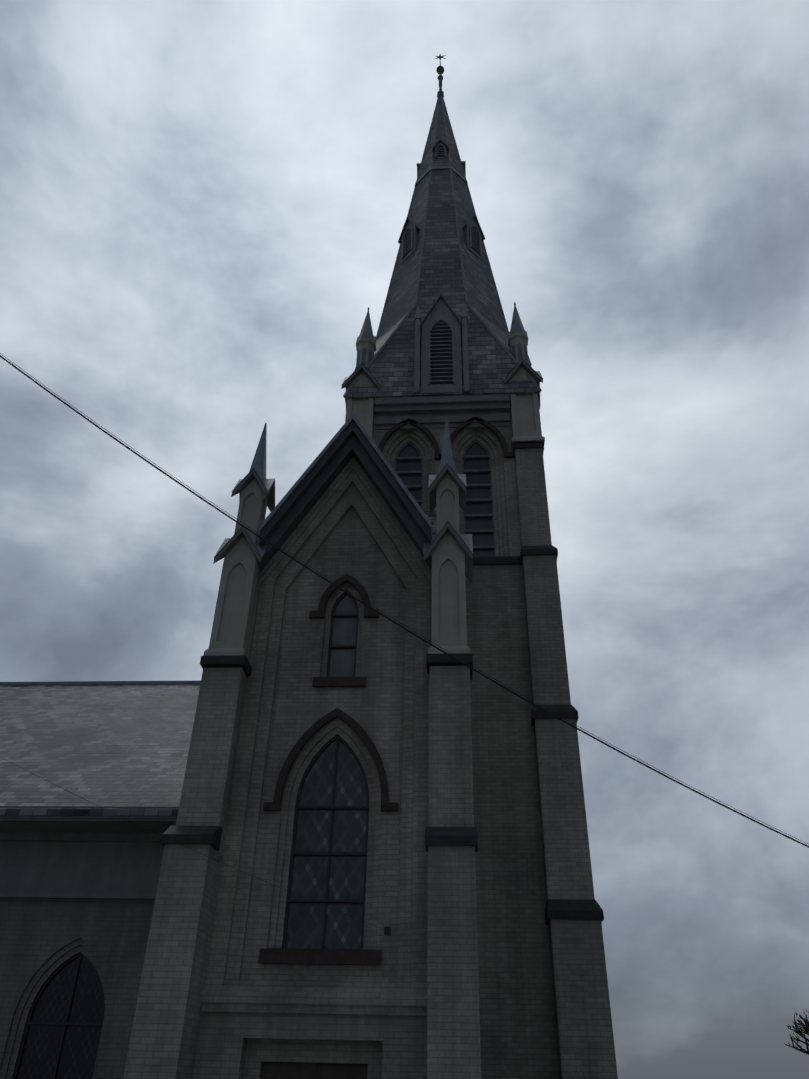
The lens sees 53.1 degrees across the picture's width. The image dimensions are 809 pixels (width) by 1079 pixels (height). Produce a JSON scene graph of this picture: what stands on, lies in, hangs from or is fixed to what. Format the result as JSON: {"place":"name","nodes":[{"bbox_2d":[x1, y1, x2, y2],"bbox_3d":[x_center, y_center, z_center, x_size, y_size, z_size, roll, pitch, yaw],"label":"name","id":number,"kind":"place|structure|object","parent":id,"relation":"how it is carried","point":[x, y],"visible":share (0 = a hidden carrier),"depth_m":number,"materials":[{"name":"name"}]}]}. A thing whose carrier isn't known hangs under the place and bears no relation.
{"place":"outdoors","nodes":[
{"label":"outdoors","id":0,"kind":"place"},
{"bbox_2d":[0,898,154,1078],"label":"nave wall","id":1,"kind":"structure","parent":0,"point":[36,935],"depth_m":15.66,"materials":[{"name":"grey brick"}]},
{"bbox_2d":[0,806,178,899],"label":"nave eaves","id":2,"kind":"object","parent":1,"relation":"on","point":[80,857],"depth_m":16.35,"materials":[{"name":"grey paint"}]},
{"bbox_2d":[0,684,199,815],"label":"roof","id":3,"kind":"structure","parent":2,"relation":"on","point":[125,745],"depth_m":19.62,"materials":[{"name":"grey tile"}]},
{"bbox_2d":[0,938,114,1078],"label":"window surround","id":4,"kind":"object","parent":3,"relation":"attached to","point":[54,958],"visible":0.5,"depth_m":15.17,"materials":[{"name":"stone"}]},
{"bbox_2d":[6,945,109,1078],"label":"window surround","id":5,"kind":"object","parent":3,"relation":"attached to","point":[53,968],"visible":0.46,"depth_m":15.16,"materials":[{"name":"stone"}]},
{"bbox_2d":[13,952,104,1078],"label":"window frame","id":6,"kind":"object","parent":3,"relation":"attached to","point":[80,955],"visible":0.65,"depth_m":15.06,"materials":[{"name":"black wood"}]},
{"bbox_2d":[17,957,102,1078],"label":"arched window","id":7,"kind":"structure","parent":6,"relation":"in","point":[77,1055],"depth_m":15.03,"materials":[{"name":"black glass"}]},
{"bbox_2d":[0,680,200,684],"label":"roof ridge","id":8,"kind":"structure","parent":3,"relation":"on","point":[98,682],"depth_m":25.64,"materials":[{"name":"grey metal"}]},
{"bbox_2d":[192,1012,426,1078],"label":"bay plinth","id":9,"kind":"structure","parent":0,"point":[221,1041],"depth_m":12.84,"materials":[{"name":"grey brick"}]},
{"bbox_2d":[261,1062,367,1078],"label":"bay door","id":10,"kind":"structure","parent":9,"relation":"in","point":[288,1070],"depth_m":12.96,"materials":[{"name":"black wood"}]},
{"bbox_2d":[0,0,808,1078],"label":"sky","id":11,"kind":"structure","parent":0,"point":[205,204],"materials":[{"name":"grey"}]},
{"bbox_2d":[0,353,808,935],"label":"cables","id":12,"kind":"object","parent":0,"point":[386,929],"visible":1,"depth_m":9.82,"materials":[{"name":"black rubber"}]},
{"bbox_2d":[404,229,410,256],"bbox_3d":[0.142,-11.300,30.699,0.448,1.472,0.032,-32,-46,39],"label":"louver","id":13,"kind":"object","parent":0,"point":[407,242],"visible":0.36,"depth_m":30.68,"materials":[{"name":"wood"}]},
{"bbox_2d":[424,511,436,534],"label":"roof","id":14,"kind":"structure","parent":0,"point":[432,517],"depth_m":21.32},
{"bbox_2d":[437,146,443,156],"bbox_3d":[1.542,-16.538,34.487,0.291,0.816,0.032,-1,-34,4],"label":"louver","id":15,"kind":"object","parent":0,"point":[440,151],"visible":0.66,"depth_m":34.45,"materials":[{"name":"wood"}]},
{"bbox_2d":[435,142,446,158],"bbox_3d":[1.555,-16.548,34.700,0.520,1.250,0.350,-1,-34,4],"label":"spire lucarne body","id":16,"kind":"object","parent":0,"point":[440,157],"visible":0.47,"depth_m":34.33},
{"bbox_2d":[436,144,445,156],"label":"spire lucarne louvres","id":17,"kind":"object","parent":16,"relation":"in","point":[444,148],"visible":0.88,"depth_m":34.46,"materials":[{"name":"wood"}]},
{"bbox_2d":[430,321,452,383],"bbox_3d":[1.133,-5.787,24.896,0.683,2.783,0.032,-1,-34,4],"label":"louver","id":18,"kind":"object","parent":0,"point":[447,358],"visible":0.68,"depth_m":24.78,"materials":[{"name":"black wood"}]},
{"bbox_2d":[471,227,479,253],"bbox_3d":[2.644,-11.345,30.542,0.032,1.472,0.448,-32,-46,39],"label":"louver","id":19,"kind":"object","parent":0,"point":[475,239],"visible":0.36,"depth_m":30.48,"materials":[{"name":"wood"}]},
{"bbox_2d":[503,358,542,379],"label":"tower pinnacle roof","id":20,"kind":"structure","parent":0,"point":[537,372],"depth_m":24.23,"materials":[{"name":"stone"}]},
{"bbox_2d":[515,448,617,1078],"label":"buttress","id":21,"kind":"object","parent":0,"point":[584,1029],"visible":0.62,"depth_m":16.71,"materials":[{"name":"grey brick"}]},
{"bbox_2d":[513,443,603,924],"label":"buttress ledges","id":22,"kind":"object","parent":21,"relation":"attached to","point":[583,909],"visible":0.48,"depth_m":16.00,"materials":[{"name":"stone"}]},
{"label":"ground","id":23,"kind":"structure","parent":0,"visible":0},
{"bbox_2d":[123,667,247,1078],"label":"buttress","id":24,"kind":"structure","parent":23,"relation":"on","point":[164,1033],"depth_m":13.32,"materials":[{"name":"grey brick"}]},
{"bbox_2d":[161,655,251,849],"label":"buttress caps","id":25,"kind":"object","parent":24,"relation":"attached to","point":[211,835],"visible":0.76,"depth_m":14.04,"materials":[{"name":"grey stone"}]},
{"bbox_2d":[203,535,257,664],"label":"trim","id":26,"kind":"structure","parent":24,"relation":"on","point":[241,548],"depth_m":17.46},
{"bbox_2d":[213,527,265,563],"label":"gable molding","id":27,"kind":"structure","parent":26,"relation":"on","point":[230,544],"depth_m":17.47,"materials":[{"name":"grey stone"}]},
{"bbox_2d":[214,526,267,557],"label":"buttress gable roof","id":28,"kind":"structure","parent":26,"relation":"on","point":[261,549],"depth_m":17.66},
{"bbox_2d":[234,492,266,544],"bbox_3d":[-3.501,-0.266,18.309,0.500,1.665,0.500,-1,-34,4],"label":"pinnacle shaft","id":29,"kind":"object","parent":28,"relation":"on","point":[252,508],"visible":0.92,"depth_m":18.33,"materials":[{"name":"grey stone"}]},
{"bbox_2d":[242,478,266,502],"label":"pinnacle gable","id":30,"kind":"structure","parent":29,"relation":"on","point":[252,486],"depth_m":18.64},
{"bbox_2d":[231,469,274,491],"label":"pinnacle gable roof","id":31,"kind":"structure","parent":30,"relation":"on","point":[267,483],"depth_m":18.78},
{"bbox_2d":[231,468,274,511],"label":"gable molding","id":32,"kind":"structure","parent":30,"relation":"on","point":[247,480],"depth_m":18.64,"materials":[{"name":"grey stone"}]},
{"bbox_2d":[249,423,266,481],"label":"pinnacle spire","id":33,"kind":"structure","parent":32,"relation":"on","point":[258,465],"depth_m":19.30,"materials":[{"name":"grey metal"}]},
{"bbox_2d":[209,557,260,660],"bbox_3d":[-3.546,1.558,17.079,0.700,2.365,0.700,-1,-34,4],"label":"bay pinnacle shaft","id":34,"kind":"object","parent":24,"relation":"on","point":[234,620],"visible":0.9,"depth_m":16.91,"materials":[{"name":"grey stone"}]},
{"bbox_2d":[241,507,431,1078],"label":"bay wall","id":35,"kind":"structure","parent":23,"relation":"on","point":[374,708],"depth_m":16.02,"materials":[{"name":"grey brick"}]},
{"bbox_2d":[201,985,426,1015],"bbox_3d":[-1.446,7.444,13.079,3.694,0.380,0.170,-1,-34,4],"label":"string course","id":36,"kind":"object","parent":35,"relation":"attached to","point":[323,1000],"visible":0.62,"depth_m":13.03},
{"bbox_2d":[205,470,430,988],"bbox_3d":[-1.320,2.733,16.438,3.700,11.250,0.230,-1,-34,4],"label":"bay frame","id":37,"kind":"object","parent":35,"relation":"attached to","point":[221,935],"visible":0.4,"depth_m":15.30,"materials":[{"name":"grey brick"}]},
{"bbox_2d":[258,948,381,964],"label":"bay sill","id":38,"kind":"structure","parent":35,"relation":"attached to","point":[319,956],"depth_m":13.59,"materials":[{"name":"stone"}]},
{"bbox_2d":[268,719,380,949],"bbox_3d":[-1.353,5.429,15.143,1.864,4.131,0.540,-1,-34,4],"label":"window frame","id":39,"kind":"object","parent":35,"relation":"attached to","point":[325,731],"visible":0.54,"depth_m":14.88,"materials":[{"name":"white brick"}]},
{"bbox_2d":[275,727,374,948],"bbox_3d":[-1.353,5.503,15.129,1.634,3.994,0.480,-1,-34,4],"label":"window frame","id":40,"kind":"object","parent":35,"relation":"attached to","point":[327,738],"visible":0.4,"depth_m":14.89,"materials":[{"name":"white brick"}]},
{"bbox_2d":[282,735,368,948],"bbox_3d":[-1.364,5.470,14.955,1.406,3.854,0.087,-1,-34,4],"label":"bay window frame","id":41,"kind":"object","parent":35,"relation":"attached to","point":[329,853],"visible":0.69,"depth_m":14.76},
{"bbox_2d":[286,740,366,948],"bbox_3d":[-1.362,5.490,14.987,1.408,3.855,0.030,-1,-34,4],"label":"bay window glass","id":42,"kind":"object","parent":41,"relation":"in","point":[305,920],"depth_m":14.75,"materials":[{"name":"glass"}]},
{"bbox_2d":[263,708,397,811],"bbox_3d":[-1.351,4.197,15.535,2.500,1.993,0.130,-1,-34,4],"label":"window hood molding","id":43,"kind":"structure","parent":35,"relation":"attached to","point":[313,730],"depth_m":15.47,"materials":[{"name":"grey stone"}]},
{"bbox_2d":[312,677,365,687],"bbox_3d":[-1.310,2.954,16.542,1.080,0.240,0.390,-1,-34,4],"label":"gable window sill","id":44,"kind":"structure","parent":35,"relation":"attached to","point":[320,682],"depth_m":16.37,"materials":[{"name":"stone"}]},
{"bbox_2d":[320,585,363,676],"bbox_3d":[-1.271,2.066,17.412,0.844,2.247,0.540,-1,-34,4],"label":"window frame","id":45,"kind":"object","parent":35,"relation":"attached to","point":[331,604],"visible":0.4,"depth_m":17.17,"materials":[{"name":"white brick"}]},
{"bbox_2d":[327,591,358,676],"bbox_3d":[-1.284,2.017,17.212,0.606,2.104,0.087,-1,-34,4],"label":"gable window frame","id":46,"kind":"object","parent":35,"relation":"attached to","point":[333,615],"visible":0.75,"depth_m":17.17,"materials":[{"name":"black wood"}]},
{"bbox_2d":[329,595,356,676],"bbox_3d":[-1.282,2.038,17.244,0.608,2.105,0.030,-1,-34,4],"label":"window pane","id":47,"kind":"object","parent":46,"relation":"in","point":[342,660],"visible":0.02,"depth_m":17.18,"materials":[{"name":"grey glass"}]},
{"bbox_2d":[309,574,378,618],"bbox_3d":[-1.278,1.228,17.538,1.480,1.055,0.130,-1,-34,4],"label":"window hood molding","id":48,"kind":"structure","parent":35,"relation":"attached to","point":[331,589],"depth_m":17.46,"materials":[{"name":"brown stone"}]},
{"bbox_2d":[258,421,431,571],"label":"gable roof trim","id":49,"kind":"structure","parent":35,"relation":"attached to","point":[306,495],"depth_m":18.39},
{"bbox_2d":[260,413,430,532],"bbox_3d":[-1.235,-1.339,18.957,3.740,3.398,1.050,-1,-34,4],"label":"bay rake cap","id":50,"kind":"object","parent":49,"relation":"on","point":[295,486],"visible":0.36,"depth_m":18.46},
{"bbox_2d":[259,456,431,587],"bbox_3d":[-1.249,-0.464,18.475,3.740,3.598,0.170,-1,-34,4],"label":"gable trim","id":51,"kind":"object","parent":35,"relation":"attached to","point":[316,509],"visible":0.8,"depth_m":18.36,"materials":[{"name":"grey stone"}]},
{"bbox_2d":[427,666,480,1078],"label":"buttress","id":52,"kind":"structure","parent":23,"relation":"on","point":[453,1034],"depth_m":13.03,"materials":[{"name":"grey brick"}]},
{"bbox_2d":[428,532,469,653],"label":"trim","id":53,"kind":"structure","parent":52,"relation":"on","point":[448,544],"depth_m":17.19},
{"bbox_2d":[429,464,465,513],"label":"gable molding","id":54,"kind":"structure","parent":53,"relation":"on","point":[455,479],"depth_m":18.41,"materials":[{"name":"grey stone"}]},
{"bbox_2d":[439,418,454,472],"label":"pinnacle spire","id":55,"kind":"structure","parent":54,"relation":"attached to","point":[447,456],"depth_m":19.03,"materials":[{"name":"grey metal"}]},
{"bbox_2d":[436,487,459,535],"bbox_3d":[0.970,-0.345,18.029,0.500,1.665,0.500,-1,-34,4],"label":"pinnacle shaft","id":56,"kind":"object","parent":53,"relation":"on","point":[447,503],"visible":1,"depth_m":18.02,"materials":[{"name":"grey stone"}]},
{"bbox_2d":[437,473,457,487],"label":"gable","id":57,"kind":"structure","parent":56,"relation":"on","point":[447,481],"depth_m":18.36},
{"bbox_2d":[428,463,465,496],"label":"pinnacle gable roof","id":58,"kind":"structure","parent":57,"relation":"on","point":[461,477],"depth_m":18.55,"materials":[{"name":"metal"}]},
{"bbox_2d":[423,521,472,578],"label":"buttress gable roof","id":59,"kind":"structure","parent":53,"relation":"on","point":[467,539],"depth_m":17.49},
{"bbox_2d":[424,522,472,583],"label":"gable molding","id":60,"kind":"structure","parent":53,"relation":"on","point":[447,527],"depth_m":17.27,"materials":[{"name":"grey stone"}]},
{"bbox_2d":[432,554,466,645],"bbox_3d":[0.925,1.478,16.799,0.700,2.365,0.700,-1,-34,4],"label":"bay pinnacle shaft","id":61,"kind":"object","parent":53,"relation":"attached to","point":[449,625],"visible":0.85,"depth_m":16.57,"materials":[{"name":"grey stone"}]},
{"bbox_2d":[425,653,477,851],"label":"buttress caps","id":62,"kind":"object","parent":52,"relation":"attached to","point":[451,836],"visible":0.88,"depth_m":13.71,"materials":[{"name":"grey stone"}]},
{"bbox_2d":[372,410,558,1078],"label":"tower wall","id":63,"kind":"structure","parent":23,"relation":"on","point":[517,1026],"depth_m":17.13,"materials":[{"name":"grey brick"}]},
{"bbox_2d":[345,386,373,438],"bbox_3d":[-1.302,-3.418,24.064,0.803,2.376,0.803,-1,-34,4],"label":"pinnacle base","id":64,"kind":"object","parent":63,"relation":"on","point":[362,411],"visible":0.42,"depth_m":23.87,"materials":[{"name":"grey stone"}]},
{"bbox_2d":[349,371,373,385],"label":"gable","id":65,"kind":"structure","parent":63,"relation":"on","point":[363,378],"depth_m":24.52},
{"bbox_2d":[341,363,380,389],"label":"gable roof","id":66,"kind":"structure","parent":65,"relation":"on","point":[354,375],"depth_m":24.44,"materials":[{"name":"stone"}]},
{"bbox_2d":[356,338,375,368],"bbox_3d":[-1.253,-5.421,25.416,0.628,2.060,0.628,-1,-34,4],"label":"pinnacle shaft","id":67,"kind":"object","parent":65,"relation":"on","point":[366,343],"visible":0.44,"depth_m":25.64,"materials":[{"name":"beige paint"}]},
{"bbox_2d":[356,347,373,367],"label":"tower pinnacle panels","id":68,"kind":"object","parent":67,"relation":"attached to","point":[364,350],"visible":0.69,"depth_m":25.37,"materials":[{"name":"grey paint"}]},
{"bbox_2d":[358,307,373,340],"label":"pinnacle spire","id":69,"kind":"structure","parent":67,"relation":"on","point":[367,326],"depth_m":26.20,"materials":[{"name":"stone"}]},
{"bbox_2d":[356,330,375,341],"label":"pinnacle gablets","id":70,"kind":"object","parent":67,"relation":"on","point":[365,334],"visible":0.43,"depth_m":25.83,"materials":[{"name":"stone"}]},
{"bbox_2d":[394,442,422,508],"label":"belfry frame","id":71,"kind":"object","parent":63,"relation":"on","point":[415,458],"visible":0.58,"depth_m":23.09,"materials":[{"name":"grey wood"}]},
{"bbox_2d":[396,445,420,506],"bbox_3d":[0.101,-1.058,22.592,0.828,4.275,0.030,-1,-34,4],"label":"tower belfry glass","id":72,"kind":"object","parent":71,"relation":"in","point":[409,451],"visible":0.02,"depth_m":23.23,"materials":[{"name":"black glass"}]},
{"bbox_2d":[386,433,430,510],"bbox_3d":[0.104,-1.162,22.680,1.284,4.546,0.430,-1,-34,4],"label":"belfry order","id":73,"kind":"object","parent":63,"relation":"attached to","point":[397,442],"visible":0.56,"depth_m":23.37,"materials":[{"name":"grey stone"}]},
{"bbox_2d":[390,437,426,511],"bbox_3d":[0.106,-1.083,22.678,1.054,4.412,0.345,-1,-34,4],"label":"window frame","id":74,"kind":"object","parent":63,"relation":"attached to","point":[402,444],"visible":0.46,"depth_m":23.27,"materials":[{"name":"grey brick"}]},
{"bbox_2d":[383,431,434,510],"bbox_3d":[0.103,-1.240,22.682,1.514,4.676,0.515,-1,-34,4],"label":"window arch trim","id":75,"kind":"structure","parent":63,"relation":"attached to","point":[420,435],"depth_m":23.40,"materials":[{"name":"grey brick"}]},
{"bbox_2d":[378,418,441,459],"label":"arch molding","id":76,"kind":"structure","parent":63,"relation":"attached to","point":[396,427],"depth_m":23.37,"materials":[{"name":"grey stone"}]},
{"bbox_2d":[345,96,539,412],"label":"spire slates","id":77,"kind":"object","parent":63,"relation":"on","point":[492,363],"visible":0.32,"depth_m":28.09,"materials":[{"name":"grey stone"}]},
{"bbox_2d":[415,165,467,184],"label":"spire molding","id":78,"kind":"structure","parent":77,"relation":"attached to","point":[437,168],"depth_m":33.70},
{"bbox_2d":[374,394,510,432],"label":"tower cornice","id":79,"kind":"structure","parent":63,"relation":"on","point":[456,411],"depth_m":23.71,"materials":[{"name":"grey brick"}]},
{"bbox_2d":[343,95,541,397],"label":"spire hips","id":80,"kind":"object","parent":63,"relation":"on","point":[537,386],"visible":0.35,"depth_m":29.51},
{"bbox_2d":[401,220,418,263],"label":"window frame","id":81,"kind":"object","parent":80,"relation":"attached to","point":[415,230],"visible":0.29,"depth_m":30.54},
{"bbox_2d":[402,227,412,259],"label":"spire lucarne louvres","id":82,"kind":"object","parent":81,"relation":"attached to","point":[411,240],"visible":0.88,"depth_m":30.63,"materials":[{"name":"wood"}]},
{"bbox_2d":[398,217,420,244],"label":"dormer roof","id":83,"kind":"structure","parent":81,"relation":"attached to","point":[403,230],"depth_m":31.27,"materials":[{"name":"metal"}]},
{"bbox_2d":[436,59,443,97],"bbox_3d":[1.766,-22.713,39.816,0.402,3.700,0.392,-1,-34,4],"label":"finial","id":84,"kind":"object","parent":80,"relation":"on","point":[440,72],"visible":0.94,"depth_m":39.68,"materials":[{"name":"metal"}]},
{"bbox_2d":[432,138,448,151],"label":"dormer roof trim","id":85,"kind":"structure","parent":80,"relation":"on","point":[438,142],"depth_m":34.63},
{"bbox_2d":[421,298,461,393],"bbox_3d":[1.174,-5.796,25.560,1.220,4.250,1.100,-1,-34,4],"label":"window surround","id":86,"kind":"object","parent":80,"relation":"on","point":[441,309],"visible":0.47,"depth_m":24.87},
{"bbox_2d":[419,294,462,335],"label":"gable trim","id":87,"kind":"structure","parent":86,"relation":"attached to","point":[433,306],"depth_m":25.79,"materials":[{"name":"stone"}]},
{"bbox_2d":[428,318,454,384],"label":"spire lucarne louvres","id":88,"kind":"object","parent":86,"relation":"attached to","point":[452,341],"visible":0.94,"depth_m":24.81,"materials":[{"name":"grey wood"}]},
{"bbox_2d":[414,305,469,393],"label":"low spire lucarne posts","id":89,"kind":"object","parent":86,"relation":"attached to","point":[417,321],"visible":0.81,"depth_m":24.83,"materials":[{"name":"grey stone"}]},
{"bbox_2d":[463,217,482,259],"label":"window frame","id":90,"kind":"object","parent":80,"relation":"attached to","point":[467,225],"visible":0.23,"depth_m":30.41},
{"bbox_2d":[462,214,484,240],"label":"dormer roof","id":91,"kind":"structure","parent":90,"relation":"attached to","point":[479,227],"depth_m":31.09,"materials":[{"name":"metal"}]},
{"bbox_2d":[469,224,481,255],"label":"spire lucarne louvres","id":92,"kind":"object","parent":90,"relation":"attached to","point":[471,238],"visible":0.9,"depth_m":30.48,"materials":[{"name":"wood"}]},
{"bbox_2d":[439,417,514,459],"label":"arch molding","id":93,"kind":"structure","parent":63,"relation":"attached to","point":[486,424],"depth_m":23.24,"materials":[{"name":"grey stone"}]},
{"bbox_2d":[462,440,495,556],"bbox_3d":[2.034,-1.119,22.431,0.826,4.274,0.105,-1,-34,4],"label":"belfry frame","id":94,"kind":"object","parent":63,"relation":"on","point":[490,515],"visible":0.83,"depth_m":22.36,"materials":[{"name":"black wood"}]},
{"bbox_2d":[464,443,493,556],"bbox_3d":[2.037,-1.093,22.471,0.828,4.275,0.030,-1,-34,4],"label":"tower belfry glass","id":95,"kind":"object","parent":94,"relation":"in","point":[478,508],"visible":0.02,"depth_m":22.38,"materials":[{"name":"black glass"}]},
{"bbox_2d":[458,435,499,555],"bbox_3d":[2.042,-1.118,22.557,1.054,4.412,0.345,-1,-34,4],"label":"belfry order","id":96,"kind":"object","parent":63,"relation":"on","point":[493,473],"visible":0.58,"depth_m":22.54,"materials":[{"name":"grey stone"}]},
{"bbox_2d":[454,431,504,555],"bbox_3d":[2.040,-1.197,22.559,1.284,4.546,0.430,-1,-34,4],"label":"belfry order","id":97,"kind":"object","parent":63,"relation":"on","point":[486,439],"visible":0.46,"depth_m":22.84,"materials":[{"name":"grey stone"}]},
{"bbox_2d":[452,429,508,555],"bbox_3d":[2.039,-1.275,22.560,1.514,4.676,0.515,-1,-34,4],"label":"window arch trim","id":98,"kind":"structure","parent":63,"relation":"on","point":[489,435],"depth_m":22.64,"materials":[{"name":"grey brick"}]},
{"bbox_2d":[472,556,521,564],"bbox_3d":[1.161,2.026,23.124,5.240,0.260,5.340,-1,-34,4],"label":"window sill","id":99,"kind":"structure","parent":63,"relation":"attached to","point":[505,560],"depth_m":20.81,"materials":[{"name":"grey stone"}]},
{"bbox_2d":[510,381,541,442],"bbox_3d":[3.527,-3.505,23.761,0.803,2.376,0.803,-1,-34,4],"label":"tower pinnacle shaft","id":100,"kind":"object","parent":63,"relation":"on","point":[525,414],"visible":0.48,"depth_m":23.38,"materials":[{"name":"grey stone"}]},
{"bbox_2d":[510,366,544,446],"bbox_3d":[3.534,-3.771,23.940,0.927,3.018,0.927,-1,-34,4],"label":"tower pinnacle head","id":101,"kind":"object","parent":63,"relation":"on","point":[520,374],"visible":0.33,"depth_m":22.82},
{"bbox_2d":[508,332,528,363],"bbox_3d":[3.576,-5.508,25.113,0.628,2.060,0.628,-1,-34,4],"label":"pinnacle shaft","id":102,"kind":"object","parent":101,"relation":"on","point":[515,339],"visible":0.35,"depth_m":25.34,"materials":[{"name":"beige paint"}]},
{"bbox_2d":[509,302,525,335],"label":"pinnacle spire","id":103,"kind":"structure","parent":102,"relation":"on","point":[516,319],"depth_m":25.90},
{"bbox_2d":[508,324,527,336],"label":"tower pinnacle gablets","id":104,"kind":"object","parent":102,"relation":"on","point":[518,330],"visible":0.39,"depth_m":25.51,"materials":[{"name":"stone"}]},
{"bbox_2d":[510,343,527,362],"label":"pinnacle octagonal panels","id":105,"kind":"object","parent":102,"relation":"on","point":[519,346],"visible":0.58,"depth_m":25.07,"materials":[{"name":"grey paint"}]},
{"bbox_2d":[504,358,542,408],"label":"gable trim","id":106,"kind":"structure","parent":101,"relation":"on","point":[530,370],"depth_m":24.16,"materials":[{"name":"stone"}]},
{"bbox_2d":[786,1012,808,1054],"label":"tree branches","id":107,"kind":"object","parent":23,"relation":"on","point":[805,1030],"visible":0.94,"depth_m":15.74,"materials":[{"name":"brown plant"}]},
{"bbox_2d":[784,1010,808,1050],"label":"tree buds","id":108,"kind":"object","parent":107,"relation":"on","point":[797,1026],"visible":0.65,"depth_m":15.78,"materials":[{"name":"plant"}]}
]}

